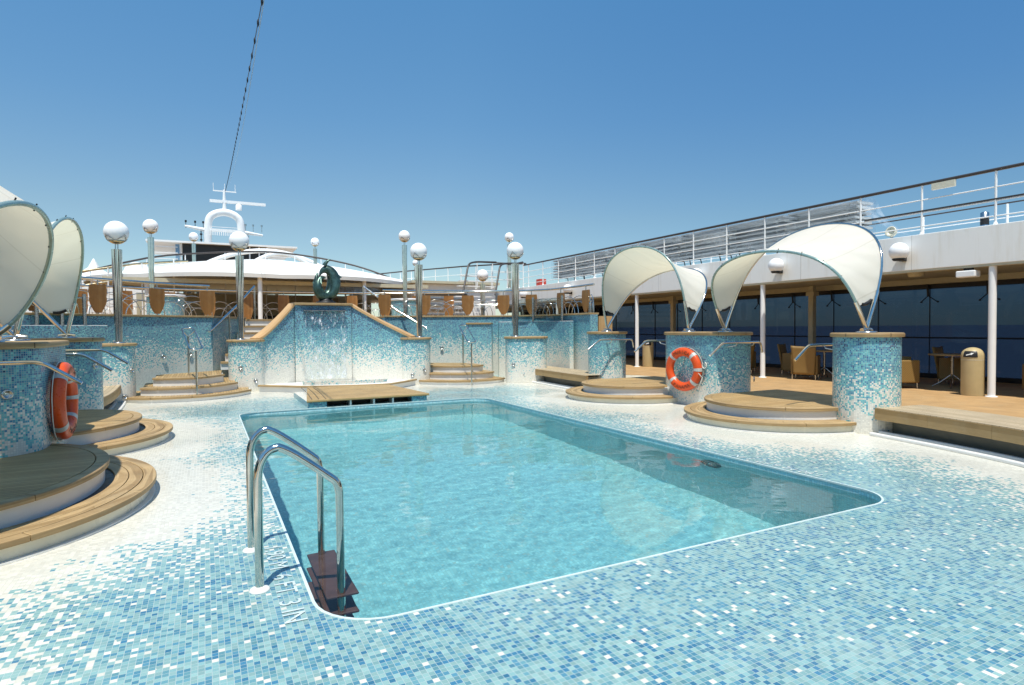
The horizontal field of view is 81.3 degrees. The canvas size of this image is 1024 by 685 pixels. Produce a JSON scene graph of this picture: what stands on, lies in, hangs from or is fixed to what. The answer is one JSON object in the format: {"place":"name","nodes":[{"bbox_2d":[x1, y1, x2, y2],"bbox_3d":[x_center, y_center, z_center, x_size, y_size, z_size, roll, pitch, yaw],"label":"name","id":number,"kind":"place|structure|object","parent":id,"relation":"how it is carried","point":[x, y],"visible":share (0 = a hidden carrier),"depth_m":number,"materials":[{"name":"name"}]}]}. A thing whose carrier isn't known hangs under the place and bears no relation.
{"place":"outdoors","nodes":[
{"label":"outdoors","id":0,"kind":"place"},
{"bbox_2d":[0,375,1023,684],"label":"pool deck","id":1,"kind":"structure","parent":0,"point":[916,577],"depth_m":3.08,"materials":[{"name":"tile"}]},
{"bbox_2d":[0,340,68,457],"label":"tiled pillar","id":2,"kind":"structure","parent":1,"relation":"on","point":[25,424],"depth_m":5.36,"materials":[{"name":"tile"}]},
{"bbox_2d":[0,186,53,341],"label":"sail canopy","id":3,"kind":"object","parent":2,"relation":"on","point":[26,241],"visible":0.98,"depth_m":5.28,"materials":[{"name":"fabric"}]},
{"bbox_2d":[0,360,82,384],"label":"pillar handrail","id":4,"kind":"object","parent":2,"relation":"attached to","point":[55,369],"visible":0.91,"depth_m":5.19,"materials":[{"name":"metal"}]},
{"bbox_2d":[50,361,78,441],"bbox_3d":[-4.527,0.588,6.029,0.158,0.802,0.879,-1,2,-27],"label":"lifebuoy","id":5,"kind":"object","parent":2,"relation":"hanging from","point":[64,395],"visible":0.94,"depth_m":5.78,"materials":[{"name":"orange plastic"}]},
{"bbox_2d":[0,325,107,342],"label":"hot tub wall","id":6,"kind":"structure","parent":1,"relation":"on","point":[42,331],"depth_m":11.24,"materials":[{"name":"tile"}]},
{"bbox_2d":[34,294,86,324],"bbox_3d":[-8.558,-0.635,11.314,0.082,0.605,0.900,0,2,24],"label":"glass screen","id":7,"kind":"object","parent":6,"relation":"on","point":[36,313],"visible":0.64,"depth_m":11.64,"materials":[{"name":"glass"}]},
{"bbox_2d":[28,337,104,409],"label":"tiled pillar","id":8,"kind":"structure","parent":1,"relation":"on","point":[89,373],"depth_m":8.49,"materials":[{"name":"tile"}]},
{"bbox_2d":[0,215,83,340],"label":"sail canopy","id":9,"kind":"object","parent":8,"relation":"on","point":[58,291],"visible":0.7,"depth_m":8.42,"materials":[{"name":"fabric"}]},
{"bbox_2d":[0,443,156,565],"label":"curved steps","id":10,"kind":"structure","parent":1,"relation":"on","point":[53,496],"depth_m":4.36,"materials":[{"name":"beige wood"}]},
{"bbox_2d":[14,312,212,390],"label":"tiled wall","id":11,"kind":"structure","parent":1,"relation":"on","point":[161,346],"depth_m":13.45,"materials":[{"name":"tile"}]},
{"bbox_2d":[28,276,214,315],"bbox_3d":[-8.908,-0.928,11.000,0.413,0.756,8.007,0,2,21],"label":"balustrade","id":12,"kind":"object","parent":11,"relation":"on","point":[98,298],"visible":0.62,"depth_m":13.41,"materials":[{"name":"wood"}]},
{"bbox_2d":[103,385,126,409],"bbox_3d":[-7.238,1.026,10.189,0.941,0.350,2.608,-1,2,-27],"label":"teak bench","id":13,"kind":"object","parent":1,"relation":"on","point":[111,394],"visible":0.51,"depth_m":10.57,"materials":[{"name":"beige wood"}]},
{"bbox_2d":[102,343,136,403],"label":"tiled pillar","id":14,"kind":"structure","parent":1,"relation":"on","point":[122,374],"depth_m":11.48,"materials":[{"name":"tile"}]},
{"bbox_2d":[103,221,128,342],"bbox_3d":[-7.706,-1.178,11.645,0.430,2.380,0.430,-1,2,-27],"label":"globe lamp","id":15,"kind":"object","parent":14,"relation":"on","point":[116,232],"visible":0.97,"depth_m":11.58,"materials":[{"name":"metal"}]},
{"bbox_2d":[67,409,172,455],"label":"curved steps","id":16,"kind":"structure","parent":1,"relation":"on","point":[116,432],"depth_m":7.09,"materials":[{"name":"beige wood"}]},
{"bbox_2d":[127,370,251,402],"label":"landing steps","id":17,"kind":"structure","parent":1,"relation":"on","point":[179,387],"depth_m":12.11,"materials":[{"name":"brown wood"}]},
{"bbox_2d":[181,327,202,394],"bbox_3d":[-6.597,0.413,12.306,0.262,1.461,1.293,-1,2,-35],"label":"stair handrail","id":18,"kind":"object","parent":17,"relation":"on","point":[188,355],"visible":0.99,"depth_m":12.17,"materials":[{"name":"metal"}]},
{"bbox_2d":[212,316,245,377],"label":"tiled wall","id":19,"kind":"structure","parent":1,"relation":"on","point":[220,335],"depth_m":15.07,"materials":[{"name":"tile"}]},
{"bbox_2d":[226,339,264,390],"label":"tiled pillar","id":20,"kind":"structure","parent":1,"relation":"on","point":[245,364],"depth_m":13.45,"materials":[{"name":"tile"}]},
{"bbox_2d":[229,231,248,339],"bbox_3d":[-6.203,-1.297,13.597,0.430,2.460,0.430,-1,2,-27],"label":"globe lamp","id":21,"kind":"object","parent":20,"relation":"on","point":[238,241],"visible":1,"depth_m":13.53,"materials":[{"name":"metal"}]},
{"bbox_2d":[265,546,307,623],"bbox_3d":[-1.282,1.323,3.339,0.108,0.001,1.096,-1,2,-27],"label":"depth marking","id":22,"kind":"object","parent":1,"relation":"on","point":[295,588],"visible":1,"depth_m":3.25,"materials":[{"name":"white paint"}]},
{"bbox_2d":[242,426,344,594],"bbox_3d":[-1.293,1.528,3.602,0.572,1.985,0.754,-1,2,-27],"label":"pool ladder","id":23,"kind":"object","parent":1,"relation":"attached to","point":[312,461],"visible":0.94,"depth_m":3.37,"materials":[{"name":"metal"}]},
{"bbox_2d":[250,303,416,392],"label":"fountain wall","id":24,"kind":"structure","parent":1,"relation":"on","point":[371,348],"depth_m":14.73,"materials":[{"name":"tile"}]},
{"bbox_2d":[312,259,341,302],"bbox_3d":[-4.646,-1.538,14.955,0.738,1.110,0.480,-1,2,-27],"label":"dolphin sculpture","id":25,"kind":"object","parent":24,"relation":"on","point":[329,293],"visible":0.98,"depth_m":14.87,"materials":[{"name":"green metal"}]},
{"bbox_2d":[294,384,428,407],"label":"pool platform","id":26,"kind":"structure","parent":1,"relation":"on","point":[317,397],"depth_m":11.51,"materials":[{"name":"brown wood"}]},
{"bbox_2d":[400,337,431,383],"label":"tiled pillar","id":27,"kind":"structure","parent":1,"relation":"on","point":[415,357],"depth_m":14.94,"materials":[{"name":"tile"}]},
{"bbox_2d":[410,243,426,336],"bbox_3d":[-2.371,-1.334,15.196,0.430,2.400,0.430,-1,2,-27],"label":"globe lamp","id":28,"kind":"object","parent":27,"relation":"on","point":[418,251],"visible":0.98,"depth_m":15.12,"materials":[{"name":"metal"}]},
{"bbox_2d":[419,363,504,384],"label":"landing steps","id":29,"kind":"structure","parent":1,"relation":"on","point":[450,373],"depth_m":15.20,"materials":[{"name":"brown wood"}]},
{"bbox_2d":[466,323,492,370],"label":"hot tub wall","id":30,"kind":"structure","parent":1,"relation":"on","point":[482,346],"depth_m":16.32,"materials":[{"name":"tile"}]},
{"bbox_2d":[384,313,598,374],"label":"tiled wall","id":31,"kind":"structure","parent":1,"relation":"on","point":[444,333],"depth_m":17.30,"materials":[{"name":"tile"}]},
{"bbox_2d":[378,283,594,315],"bbox_3d":[-0.564,-1.149,16.847,6.093,0.744,2.095,0,1,16],"label":"balustrade","id":32,"kind":"object","parent":31,"relation":"on","point":[385,304],"visible":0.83,"depth_m":17.29,"materials":[{"name":"metal"}]},
{"bbox_2d":[504,336,547,382],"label":"tiled pillar","id":33,"kind":"structure","parent":1,"relation":"on","point":[525,357],"depth_m":15.15,"materials":[{"name":"tile"}]},
{"bbox_2d":[507,242,522,336],"bbox_3d":[0.088,-1.365,15.312,0.430,2.420,0.430,-1,2,-27],"label":"globe lamp","id":34,"kind":"object","parent":33,"relation":"on","point":[514,251],"visible":1,"depth_m":15.24,"materials":[{"name":"metal"}]},
{"bbox_2d":[498,321,573,376],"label":"hot tub wall","id":35,"kind":"structure","parent":1,"relation":"on","point":[560,347],"depth_m":16.37,"materials":[{"name":"tile"}]},
{"bbox_2d":[240,399,880,501],"bbox_3d":[-0.718,2.062,7.429,4.500,1.679,8.150,-1,2,-27],"label":"pool basin","id":36,"kind":"object","parent":1,"relation":"in","point":[863,493],"visible":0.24,"depth_m":7.70,"materials":[{"name":"tile"}]},
{"bbox_2d":[241,401,877,617],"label":"pool water","id":37,"kind":"structure","parent":36,"relation":"in","point":[445,502],"depth_m":5.04,"materials":[{"name":"teal liquid"}]},
{"bbox_2d":[239,398,883,619],"bbox_3d":[-0.724,1.227,7.408,4.520,0.015,8.170,-1,2,-27],"label":"pool rim","id":38,"kind":"object","parent":1,"relation":"on","point":[314,603],"visible":0.99,"depth_m":4.21,"materials":[{"name":"white tile"}]},
{"bbox_2d":[532,366,596,388],"bbox_3d":[1.220,0.854,14.653,0.907,0.350,3.458,-1,2,-24],"label":"teak bench","id":39,"kind":"object","parent":1,"relation":"on","point":[564,378],"visible":0.66,"depth_m":14.18,"materials":[{"name":"beige wood"}]},
{"bbox_2d":[587,331,627,378],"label":"tiled pillar","id":40,"kind":"structure","parent":1,"relation":"on","point":[606,360],"depth_m":13.09,"materials":[{"name":"tile"}]},
{"bbox_2d":[565,376,677,404],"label":"curved steps","id":41,"kind":"structure","parent":1,"relation":"on","point":[650,390],"depth_m":11.07,"materials":[{"name":"beige wood"}]},
{"bbox_2d":[664,332,754,404],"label":"tiled pillar","id":42,"kind":"structure","parent":1,"relation":"on","point":[727,370],"depth_m":10.18,"materials":[{"name":"tile"}]},
{"bbox_2d":[602,245,707,331],"bbox_3d":[2.987,-1.110,12.440,1.243,1.756,2.790,-1,2,-27],"label":"sail canopy","id":43,"kind":"object","parent":42,"relation":"on","point":[628,271],"visible":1,"depth_m":12.70,"materials":[{"name":"fabric"}]},
{"bbox_2d":[666,347,706,391],"bbox_3d":[3.079,0.480,10.572,0.157,0.802,0.879,-1,2,-34],"label":"lifebuoy","id":44,"kind":"object","parent":42,"relation":"attached to","point":[698,368],"visible":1,"depth_m":10.50,"materials":[{"name":"orange plastic"}]},
{"bbox_2d":[711,223,882,332],"bbox_3d":[4.260,-1.009,9.199,1.393,1.697,2.900,-1,2,-27],"label":"sail canopy","id":45,"kind":"object","parent":42,"relation":"on","point":[850,255],"visible":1,"depth_m":8.51,"materials":[{"name":"fabric"}]},
{"bbox_2d":[684,389,856,434],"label":"curved steps","id":46,"kind":"structure","parent":1,"relation":"on","point":[776,411],"depth_m":8.17,"materials":[{"name":"beige wood"}]},
{"bbox_2d":[830,332,904,433],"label":"tiled pillar","id":47,"kind":"structure","parent":1,"relation":"on","point":[866,374],"depth_m":7.67,"materials":[{"name":"tile"}]},
{"bbox_2d":[869,405,1023,466],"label":"teak bench","id":48,"kind":"object","parent":1,"relation":"on","point":[995,437],"visible":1,"depth_m":6.73,"materials":[{"name":"beige wood"}]},
{"bbox_2d":[0,0,1023,316],"label":"sky","id":49,"kind":"structure","parent":0,"point":[563,127],"materials":[{"name":"blue"}]},
{"bbox_2d":[598,316,611,330],"bbox_3d":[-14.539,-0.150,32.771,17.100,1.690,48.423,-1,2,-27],"label":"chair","id":50,"kind":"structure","parent":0,"point":[601,324],"depth_m":15.17,"materials":[{"name":"brown wood"}]},
{"bbox_2d":[26,258,113,313],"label":"pavilion roof","id":51,"kind":"structure","parent":50,"relation":"on","point":[93,264],"depth_m":33.59,"materials":[{"name":"fabric"}]},
{"bbox_2d":[82,259,187,314],"bbox_3d":[-15.998,-2.066,22.797,6.589,2.655,0.350,-2,2,-40],"label":"ramp handrail","id":52,"kind":"object","parent":50,"relation":"on","point":[130,264],"visible":0.41,"depth_m":23.61,"materials":[{"name":"white metal"}]},
{"bbox_2d":[142,219,158,287],"bbox_3d":[-12.321,-2.461,20.379,0.480,3.490,0.480,-1,2,-27],"label":"globe lamp","id":53,"kind":"object","parent":50,"relation":"on","point":[150,226],"visible":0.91,"depth_m":20.28,"materials":[{"name":"metal"}]},
{"bbox_2d":[145,294,185,314],"bbox_3d":[-11.454,-1.135,19.728,1.180,0.880,1.180,-1,2,-27],"label":"mosaic drum","id":54,"kind":"object","parent":50,"relation":"on","point":[168,307],"visible":0.54,"depth_m":19.36,"materials":[{"name":"blue tile"}]},
{"bbox_2d":[145,239,296,294],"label":"deck house","id":55,"kind":"structure","parent":50,"relation":"on","point":[163,247],"depth_m":46.32,"materials":[{"name":"white paint"}]},
{"bbox_2d":[184,183,265,241],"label":"radar mast","id":56,"kind":"object","parent":55,"relation":"on","point":[207,229],"visible":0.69,"depth_m":59.07,"materials":[{"name":"white metal"}]},
{"bbox_2d":[225,0,263,190],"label":"bead cable","id":57,"kind":"object","parent":56,"relation":"attached to","point":[262,2],"visible":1,"depth_m":13.95,"materials":[{"name":"black metal"}]},
{"bbox_2d":[82,251,387,318],"bbox_3d":[-12.132,-2.866,29.513,20.560,3.845,4.416,-1,2,-27],"label":"canopy","id":58,"kind":"object","parent":50,"relation":"on","point":[224,252],"visible":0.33,"depth_m":30.82,"materials":[{"name":"white paint"}]},
{"bbox_2d":[220,319,272,369],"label":"deck stairs","id":59,"kind":"structure","parent":50,"relation":"attached to","point":[252,327],"depth_m":16.23,"materials":[{"name":"white wood"}]},
{"bbox_2d":[83,260,427,318],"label":"tent roof","id":60,"kind":"structure","parent":50,"relation":"on","point":[280,275],"depth_m":26.74,"materials":[{"name":"fabric"}]},
{"bbox_2d":[207,248,320,264],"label":"curved beam","id":61,"kind":"structure","parent":50,"relation":"on","point":[228,255],"depth_m":35.19,"materials":[{"name":"white metal"}]},
{"bbox_2d":[68,284,465,318],"bbox_3d":[-9.045,-1.468,23.890,14.719,1.286,2.075,-1,2,-27],"label":"balustrade","id":62,"kind":"object","parent":50,"relation":"on","point":[283,301],"visible":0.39,"depth_m":24.18,"materials":[{"name":"metal"}]},
{"bbox_2d":[391,298,415,315],"bbox_3d":[-4.115,-1.267,23.275,1.240,0.860,1.240,-1,2,-27],"label":"mosaic drum","id":63,"kind":"object","parent":50,"relation":"on","point":[412,307],"visible":0.34,"depth_m":22.76,"materials":[{"name":"teal tile"}]},
{"bbox_2d":[399,230,409,313],"bbox_3d":[-4.044,-2.526,22.498,0.430,3.395,0.430,-1,2,-27],"label":"globe lamp","id":64,"kind":"object","parent":50,"relation":"on","point":[404,235],"visible":0.94,"depth_m":22.42,"materials":[{"name":"metal"}]},
{"bbox_2d":[381,280,499,315],"bbox_3d":[-4.037,-2.045,31.847,4.600,1.990,6.000,-1,2,-27],"label":"deck cabin","id":65,"kind":"object","parent":50,"relation":"on","point":[442,285],"visible":0.27,"depth_m":29.44,"materials":[{"name":"white paint"}]},
{"bbox_2d":[453,261,525,312],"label":"gangway stairs","id":66,"kind":"structure","parent":50,"relation":"on","point":[466,276],"depth_m":27.36,"materials":[{"name":"white metal"}]},
{"bbox_2d":[626,358,1023,417],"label":"deck floor","id":67,"kind":"structure","parent":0,"point":[1008,400],"depth_m":13.00,"materials":[{"name":"brown wood"}]},
{"bbox_2d":[634,295,639,366],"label":"deck column","id":68,"kind":"structure","parent":67,"relation":"on","point":[636,329],"depth_m":20.83,"materials":[{"name":"white metal"}]},
{"bbox_2d":[642,340,653,366],"bbox_3d":[4.757,0.374,20.841,0.386,0.949,0.392,0,1,18],"label":"litter bin","id":69,"kind":"object","parent":67,"relation":"on","point":[648,354],"visible":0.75,"depth_m":20.68,"materials":[{"name":"beige plastic"}]},
{"bbox_2d":[760,285,765,377],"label":"deck column","id":70,"kind":"structure","parent":67,"relation":"on","point":[762,328],"depth_m":16.12,"materials":[{"name":"white metal"}]},
{"bbox_2d":[519,280,1023,383],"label":"window wall","id":71,"kind":"structure","parent":67,"relation":"on","point":[949,320],"depth_m":16.75,"materials":[{"name":"glass"}]},
{"bbox_2d":[616,306,633,355],"bbox_3d":[5.155,-0.539,27.130,0.015,2.220,1.326,-1,2,-27],"label":"window pane","id":72,"kind":"structure","parent":71,"relation":"in","point":[624,320],"depth_m":26.97,"materials":[{"name":"blue glass"}]},
{"bbox_2d":[639,305,654,356],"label":"window pane","id":73,"kind":"structure","parent":71,"relation":"in","point":[646,318],"depth_m":25.81,"materials":[{"name":"blue glass"}]},
{"bbox_2d":[655,304,676,356],"bbox_3d":[6.390,-0.489,24.730,0.015,2.220,1.326,-1,2,-27],"label":"window pane","id":74,"kind":"structure","parent":71,"relation":"in","point":[662,319],"depth_m":24.94,"materials":[{"name":"blue glass"}]},
{"bbox_2d":[678,303,701,331],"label":"window pane","id":75,"kind":"structure","parent":71,"relation":"in","point":[697,325],"depth_m":23.56,"materials":[{"name":"blue glass"}]},
{"bbox_2d":[702,301,728,331],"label":"window pane","id":76,"kind":"structure","parent":71,"relation":"in","point":[710,320],"depth_m":22.49,"materials":[{"name":"blue glass"}]},
{"bbox_2d":[730,299,759,362],"bbox_3d":[8.242,-0.413,21.129,0.015,2.220,1.326,-1,2,-27],"label":"window pane","id":77,"kind":"structure","parent":71,"relation":"in","point":[744,318],"depth_m":20.96,"materials":[{"name":"blue glass"}]},
{"bbox_2d":[765,297,793,363],"bbox_3d":[8.859,-0.388,19.929,0.015,2.220,1.326,-1,2,-27],"label":"window pane","id":78,"kind":"structure","parent":71,"relation":"in","point":[779,319],"depth_m":19.90,"materials":[{"name":"blue glass"}]},
{"bbox_2d":[795,295,832,366],"bbox_3d":[9.476,-0.362,18.728,0.015,2.220,1.326,-1,2,-27],"label":"window pane","id":79,"kind":"structure","parent":71,"relation":"in","point":[824,314],"depth_m":18.55,"materials":[{"name":"blue glass"}]},
{"bbox_2d":[834,294,877,332],"bbox_3d":[10.094,-0.337,17.528,0.015,2.220,1.326,-1,2,-27],"label":"window pane","id":80,"kind":"structure","parent":71,"relation":"in","point":[846,317],"depth_m":17.69,"materials":[{"name":"blue glass"}]},
{"bbox_2d":[879,289,928,372],"bbox_3d":[10.711,-0.312,16.328,0.015,2.220,1.326,-1,2,-27],"label":"window pane","id":81,"kind":"structure","parent":71,"relation":"in","point":[903,311],"depth_m":16.16,"materials":[{"name":"blue glass"}]},
{"bbox_2d":[930,286,987,376],"bbox_3d":[11.328,-0.287,15.127,0.015,2.220,1.326,-1,2,-27],"label":"window pane","id":82,"kind":"structure","parent":71,"relation":"in","point":[959,312],"depth_m":15.11,"materials":[{"name":"blue glass"}]},
{"bbox_2d":[996,284,1023,378],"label":"window pane","id":83,"kind":"structure","parent":71,"relation":"in","point":[1010,309],"depth_m":14.15,"materials":[{"name":"blue glass"}]},
{"bbox_2d":[777,344,801,375],"bbox_3d":[8.008,0.479,17.003,0.680,0.883,0.636,1,2,43],"label":"wicker armchair","id":84,"kind":"object","parent":67,"relation":"on","point":[785,358],"visible":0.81,"depth_m":16.88,"materials":[{"name":"wicker"}]},
{"bbox_2d":[791,346,820,379],"bbox_3d":[7.651,0.517,15.560,0.636,0.883,0.680,1,2,35],"label":"wicker armchair","id":85,"kind":"object","parent":67,"relation":"on","point":[808,362],"visible":0.97,"depth_m":15.35,"materials":[{"name":"wicker"}]},
{"bbox_2d":[806,286,818,344],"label":"column","id":86,"kind":"structure","parent":67,"relation":"on","point":[811,293],"depth_m":18.05,"materials":[{"name":"beige paint"}]},
{"bbox_2d":[902,359,919,388],"bbox_3d":[8.572,0.566,13.332,0.680,0.883,0.636,0,1,1],"label":"wicker armchair","id":87,"kind":"object","parent":67,"relation":"on","point":[910,371],"visible":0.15,"depth_m":13.02,"materials":[{"name":"wicker"}]},
{"bbox_2d":[932,346,960,384],"bbox_3d":[10.286,0.539,13.904,0.636,0.883,0.680,-1,2,-37],"label":"wicker armchair","id":88,"kind":"object","parent":67,"relation":"on","point":[943,366],"visible":0.7,"depth_m":13.78,"materials":[{"name":"wicker"}]},
{"bbox_2d":[960,347,984,395],"bbox_3d":[9.067,0.568,11.738,0.392,0.949,0.386,-2,2,-39],"label":"litter bin","id":89,"kind":"object","parent":67,"relation":"on","point":[972,380],"visible":1,"depth_m":11.60,"materials":[{"name":"beige plastic"}]},
{"bbox_2d":[985,266,997,396],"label":"deck column","id":90,"kind":"structure","parent":67,"relation":"on","point":[992,324],"depth_m":11.41,"materials":[{"name":"white metal"}]},
{"bbox_2d":[495,221,1023,312],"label":"promenade deck","id":91,"kind":"structure","parent":90,"relation":"on","point":[940,259],"depth_m":14.88,"materials":[{"name":"paint"}]},
{"bbox_2d":[338,295,377,302],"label":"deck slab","id":92,"kind":"structure","parent":91,"relation":"attached to","point":[372,299],"depth_m":33.74,"materials":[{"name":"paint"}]},
{"bbox_2d":[350,262,523,294],"bbox_3d":[-4.833,-3.238,31.505,12.769,1.184,0.604,1,2,35],"label":"railing","id":93,"kind":"object","parent":92,"relation":"on","point":[435,276],"visible":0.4,"depth_m":29.55,"materials":[{"name":"white metal"}]},
{"bbox_2d":[523,162,1023,286],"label":"railing","id":94,"kind":"object","parent":91,"relation":"on","point":[995,170],"visible":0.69,"depth_m":14.19,"materials":[{"name":"white metal"}]},
{"bbox_2d":[864,193,1023,220],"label":"handrail","id":95,"kind":"object","parent":94,"relation":"attached to","point":[948,206],"visible":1,"depth_m":12.01,"materials":[{"name":"white metal"}]},
{"bbox_2d":[579,200,1023,277],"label":"railing","id":96,"kind":"object","parent":91,"relation":"on","point":[1007,217],"visible":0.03,"depth_m":15.70,"materials":[{"name":"white metal"}]},
{"bbox_2d":[888,243,909,261],"bbox_3d":[8.234,-1.929,12.686,0.389,0.390,0.380,-1,2,-27],"label":"wall globe light","id":97,"kind":"object","parent":91,"relation":"attached to","point":[898,252],"visible":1,"depth_m":12.57,"materials":[{"name":"white glass"}]},
{"bbox_3d":[7.953,-2.745,14.989,0.620,0.080,1.860,-1,2,-27],"label":"sun lounger","id":98,"kind":"object","parent":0,"visible":0},
{"bbox_2d":[787,220,871,233],"bbox_3d":[7.932,-2.859,14.981,0.620,0.080,1.860,-1,2,-27],"label":"sun lounger","id":99,"kind":"object","parent":98,"relation":"on","point":[855,221],"visible":0.18,"depth_m":14.24,"materials":[{"name":"white plastic"}]},
{"bbox_2d":[787,216,870,230],"bbox_3d":[7.934,-2.975,15.006,0.620,0.080,1.860,-1,2,-27],"label":"sun lounger","id":100,"kind":"object","parent":99,"relation":"on","point":[839,220],"visible":0.62,"depth_m":14.66,"materials":[{"name":"white plastic"}]},
{"bbox_2d":[787,211,870,225],"bbox_3d":[7.938,-3.090,15.014,0.620,0.080,1.860,-1,2,-27],"label":"sun lounger","id":101,"kind":"object","parent":100,"relation":"on","point":[837,217],"visible":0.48,"depth_m":14.81,"materials":[{"name":"white plastic"}]},
{"bbox_2d":[789,205,873,221],"bbox_3d":[7.974,-3.204,14.969,0.620,0.080,1.860,-1,1,-27],"label":"sun lounger","id":102,"kind":"object","parent":101,"relation":"on","point":[833,212],"visible":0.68,"depth_m":14.73,"materials":[{"name":"white plastic"}]},
{"bbox_2d":[788,201,872,216],"bbox_3d":[7.942,-3.319,14.955,0.620,0.080,1.860,-1,2,-28],"label":"sun lounger","id":103,"kind":"object","parent":102,"relation":"on","point":[830,208],"visible":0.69,"depth_m":14.76,"materials":[{"name":"white plastic"}]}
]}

